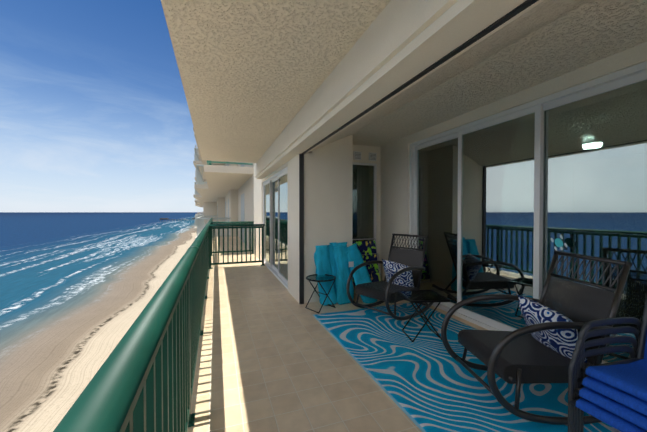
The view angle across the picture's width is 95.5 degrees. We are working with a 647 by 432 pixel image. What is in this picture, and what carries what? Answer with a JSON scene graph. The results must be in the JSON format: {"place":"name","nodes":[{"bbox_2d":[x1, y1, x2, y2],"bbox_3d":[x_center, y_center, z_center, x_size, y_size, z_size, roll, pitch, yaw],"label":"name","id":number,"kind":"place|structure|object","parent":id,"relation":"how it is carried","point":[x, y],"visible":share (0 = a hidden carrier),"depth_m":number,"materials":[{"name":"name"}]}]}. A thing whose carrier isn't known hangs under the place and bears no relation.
{"place":"outdoors","nodes":[
{"label":"outdoors","id":0,"kind":"place"},
{"bbox_2d":[0,212,202,431],"bbox_3d":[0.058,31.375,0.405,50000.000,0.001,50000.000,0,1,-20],"label":"beach ground","id":1,"kind":"structure","parent":0,"point":[78,290],"depth_m":114.40,"materials":[{"name":"beige sand"}]},
{"bbox_2d":[159,218,194,220],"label":"pier","id":2,"kind":"structure","parent":1,"relation":"on","point":[160,219],"depth_m":976.80,"materials":[{"name":"grey wood"}]},
{"bbox_2d":[195,145,203,232],"bbox_3d":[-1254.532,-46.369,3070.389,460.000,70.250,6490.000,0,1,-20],"label":"towers","id":3,"kind":"structure","parent":1,"relation":"on","point":[197,204],"depth_m":64.80,"materials":[{"name":"beige paint"}]},
{"bbox_2d":[195,146,203,215],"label":"tower rails","id":4,"kind":"object","parent":3,"relation":"attached to","point":[195,176],"depth_m":36.86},
{"bbox_2d":[194,154,216,222],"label":"tower body","id":5,"kind":"structure","parent":1,"relation":"on","point":[210,208],"depth_m":37.25,"materials":[{"name":"beige paint"}]},
{"bbox_2d":[194,148,217,226],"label":"tower rails","id":6,"kind":"object","parent":5,"relation":"attached to","point":[196,159],"visible":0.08,"depth_m":25.30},
{"bbox_2d":[193,127,224,230],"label":"tower body","id":7,"kind":"structure","parent":1,"relation":"on","point":[221,206],"depth_m":25.49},
{"bbox_2d":[196,164,225,235],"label":"tower rails","id":8,"kind":"object","parent":7,"relation":"attached to","point":[201,219],"visible":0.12,"depth_m":16.03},
{"bbox_2d":[194,131,237,238],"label":"tower body","id":9,"kind":"structure","parent":1,"relation":"on","point":[203,190],"depth_m":16.46,"materials":[{"name":"beige paint"}]},
{"bbox_2d":[225,164,228,221],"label":"tower doors","id":10,"kind":"structure","parent":9,"relation":"attached to","point":[228,206],"depth_m":18.66,"materials":[{"name":"grey glass"}]},
{"bbox_2d":[204,162,254,249],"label":"tower body","id":11,"kind":"structure","parent":1,"relation":"on","point":[240,178],"depth_m":10.86,"materials":[{"name":"white paint"}]},
{"bbox_2d":[207,160,252,164],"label":"tower rails","id":12,"kind":"object","parent":11,"relation":"attached to","point":[209,162],"depth_m":9.40,"materials":[{"name":"green metal"}]},
{"bbox_2d":[241,162,243,241],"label":"tower doors","id":13,"kind":"structure","parent":11,"relation":"attached to","point":[242,205],"depth_m":13.54,"materials":[{"name":"grey glass"}]},
{"bbox_2d":[0,0,202,211],"label":"sky","id":14,"kind":"structure","parent":0,"point":[95,116],"materials":[{"name":"blue"}]},
{"bbox_2d":[187,237,486,431],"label":"balcony floor","id":15,"kind":"structure","parent":0,"point":[273,355],"depth_m":2.60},
{"bbox_2d":[53,218,264,431],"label":"balcony railing","id":16,"kind":"object","parent":15,"relation":"on","point":[142,380],"visible":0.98,"depth_m":0.95,"materials":[{"name":"green metal"}]},
{"bbox_2d":[314,245,336,305],"bbox_3d":[0.026,0.883,4.444,0.311,0.879,0.292,0,1,-20],"label":"beach chair","id":17,"kind":"object","parent":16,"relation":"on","point":[322,259],"visible":0.85,"depth_m":4.38,"materials":[{"name":"teal fabric"}]},
{"bbox_2d":[328,242,336,293],"bbox_3d":[0.156,0.866,4.564,0.302,0.904,0.234,0,1,-20],"label":"beach chair","id":18,"kind":"object","parent":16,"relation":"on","point":[331,246],"visible":0.31,"depth_m":4.52,"materials":[{"name":"teal fabric"}]},
{"bbox_2d":[332,242,353,304],"bbox_3d":[0.292,0.867,4.528,0.293,0.917,0.323,0,1,-20],"label":"beach chair","id":19,"kind":"object","parent":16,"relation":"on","point":[342,269],"visible":0.92,"depth_m":4.47,"materials":[{"name":"teal fabric"}]},
{"bbox_2d":[346,243,376,302],"bbox_3d":[0.558,0.895,4.556,0.538,0.926,0.238,0,1,28],"label":"beach bag","id":20,"kind":"object","parent":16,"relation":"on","point":[361,275],"visible":0.65,"depth_m":4.52,"materials":[{"name":"teal fabric"}]},
{"bbox_2d":[352,238,381,289],"bbox_3d":[0.741,0.863,5.287,0.592,0.887,0.282,0,1,-20],"label":"beach chair","id":21,"kind":"object","parent":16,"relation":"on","point":[368,250],"visible":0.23,"depth_m":5.35,"materials":[{"name":"multicoloured fabric"}]},
{"bbox_2d":[254,42,646,302],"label":"building walls","id":22,"kind":"structure","parent":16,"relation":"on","point":[328,190],"depth_m":4.59,"materials":[{"name":"paint"}]},
{"bbox_2d":[263,167,287,288],"bbox_3d":[-1.072,0.191,6.575,0.130,2.190,3.060,0,1,-20],"label":"door frame","id":23,"kind":"object","parent":22,"relation":"in","point":[272,268],"visible":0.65,"depth_m":6.99,"materials":[{"name":"white metal"}]},
{"bbox_2d":[264,174,287,279],"bbox_3d":[-1.072,0.185,6.575,0.051,1.958,2.850,0,1,-20],"label":"door glass","id":24,"kind":"object","parent":23,"relation":"attached to","point":[283,226],"visible":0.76,"depth_m":6.06,"materials":[{"name":"clear glass"}]},
{"bbox_2d":[353,162,376,240],"bbox_3d":[0.666,-0.200,5.535,0.720,1.600,0.100,0,1,-20],"label":"window frame","id":25,"kind":"object","parent":22,"relation":"attached to","point":[371,164],"visible":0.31,"depth_m":5.62,"materials":[{"name":"grey metal"}]},
{"bbox_2d":[352,165,373,241],"bbox_3d":[0.663,-0.200,5.542,0.640,1.520,0.006,0,1,-20],"label":"window","id":26,"kind":"structure","parent":25,"relation":"in","point":[363,206],"depth_m":5.57,"materials":[{"name":"black glass"}]},
{"bbox_2d":[353,151,376,160],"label":"wall vents","id":27,"kind":"object","parent":22,"relation":"attached to","point":[357,156],"depth_m":5.43,"materials":[{"name":"white"}]},
{"bbox_2d":[255,0,543,178],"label":"beam","id":28,"kind":"structure","parent":22,"relation":"attached to","point":[398,43],"depth_m":1.87,"materials":[{"name":"paint"}]},
{"bbox_2d":[299,0,538,303],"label":"shutter track","id":29,"kind":"structure","parent":28,"relation":"attached to","point":[501,20],"depth_m":2.40,"materials":[{"name":"black metal"}]},
{"bbox_2d":[311,0,589,150],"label":"beam haunch soffit","id":30,"kind":"structure","parent":22,"relation":"attached to","point":[539,16],"depth_m":1.99,"materials":[{"name":"beige paint"}]},
{"bbox_2d":[161,0,646,162],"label":"ceiling","id":31,"kind":"structure","parent":30,"relation":"on","point":[254,74],"depth_m":2.41,"materials":[{"name":"paint"}]},
{"bbox_2d":[409,61,646,363],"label":"sliding door frame","id":32,"kind":"object","parent":22,"relation":"attached to","point":[618,79],"visible":0.69,"depth_m":2.95,"materials":[{"name":"white metal"}]},
{"bbox_2d":[417,80,646,362],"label":"sliding glass door","id":33,"kind":"structure","parent":32,"relation":"in","point":[595,179],"depth_m":2.93,"materials":[{"name":"clear glass"}]},
{"bbox_2d":[551,235,567,250],"bbox_3d":[2.189,0.249,2.733,0.002,0.154,0.144,0,1,-20],"label":"turtle decoration","id":34,"kind":"object","parent":32,"relation":"attached to","point":[558,242],"visible":1,"depth_m":2.73,"materials":[{"name":"teal"}]},
{"bbox_2d":[313,303,620,431],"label":"rug","id":35,"kind":"object","parent":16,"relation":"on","point":[425,381],"visible":0.69,"depth_m":2.41,"materials":[{"name":"teal fabric"}]},
{"bbox_2d":[346,233,433,319],"bbox_3d":[0.961,0.797,4.060,1.182,1.044,0.667,-1,1,-41],"label":"rocking chair","id":36,"kind":"object","parent":35,"relation":"on","point":[386,292],"visible":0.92,"depth_m":4.02,"materials":[{"name":"black metal"}]},
{"bbox_2d":[382,259,413,286],"bbox_3d":[1.042,0.821,4.092,0.471,0.428,0.140,11,36,44],"label":"throw pillow","id":37,"kind":"object","parent":36,"relation":"on","point":[392,268],"visible":0.77,"depth_m":4.01,"materials":[{"name":"fabric"}]},
{"bbox_2d":[397,289,449,341],"bbox_3d":[1.092,1.103,3.259,0.420,0.456,0.420,0,1,-5],"label":"folding side table","id":38,"kind":"object","parent":35,"relation":"on","point":[420,302],"depth_m":3.21,"materials":[{"name":"black metal"}]},
{"bbox_2d":[441,251,631,424],"bbox_3d":[1.609,0.823,2.213,1.183,1.044,0.667,0,1,-4],"label":"rocking chair","id":39,"kind":"object","parent":35,"relation":"on","point":[519,357],"visible":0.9,"depth_m":2.08,"materials":[{"name":"black fabric"}]},
{"bbox_2d":[517,294,586,362],"bbox_3d":[1.692,0.847,2.189,0.140,0.428,0.471,-28,11,-3],"label":"throw pillow","id":40,"kind":"object","parent":39,"relation":"on","point":[562,341],"visible":0.75,"depth_m":2.11,"materials":[{"name":"blue fabric"}]},
{"bbox_2d":[568,297,646,431],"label":"chair","id":41,"kind":"object","parent":35,"relation":"on","point":[613,394],"visible":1,"depth_m":1.49,"materials":[{"name":"blue metal"}]},
{"bbox_2d":[305,274,335,312],"bbox_3d":[-0.037,1.093,4.187,0.432,0.449,0.432,-1,1,-40],"label":"round side table","id":42,"kind":"object","parent":15,"relation":"on","point":[319,281],"depth_m":4.13,"materials":[{"name":"black metal"}]}
]}

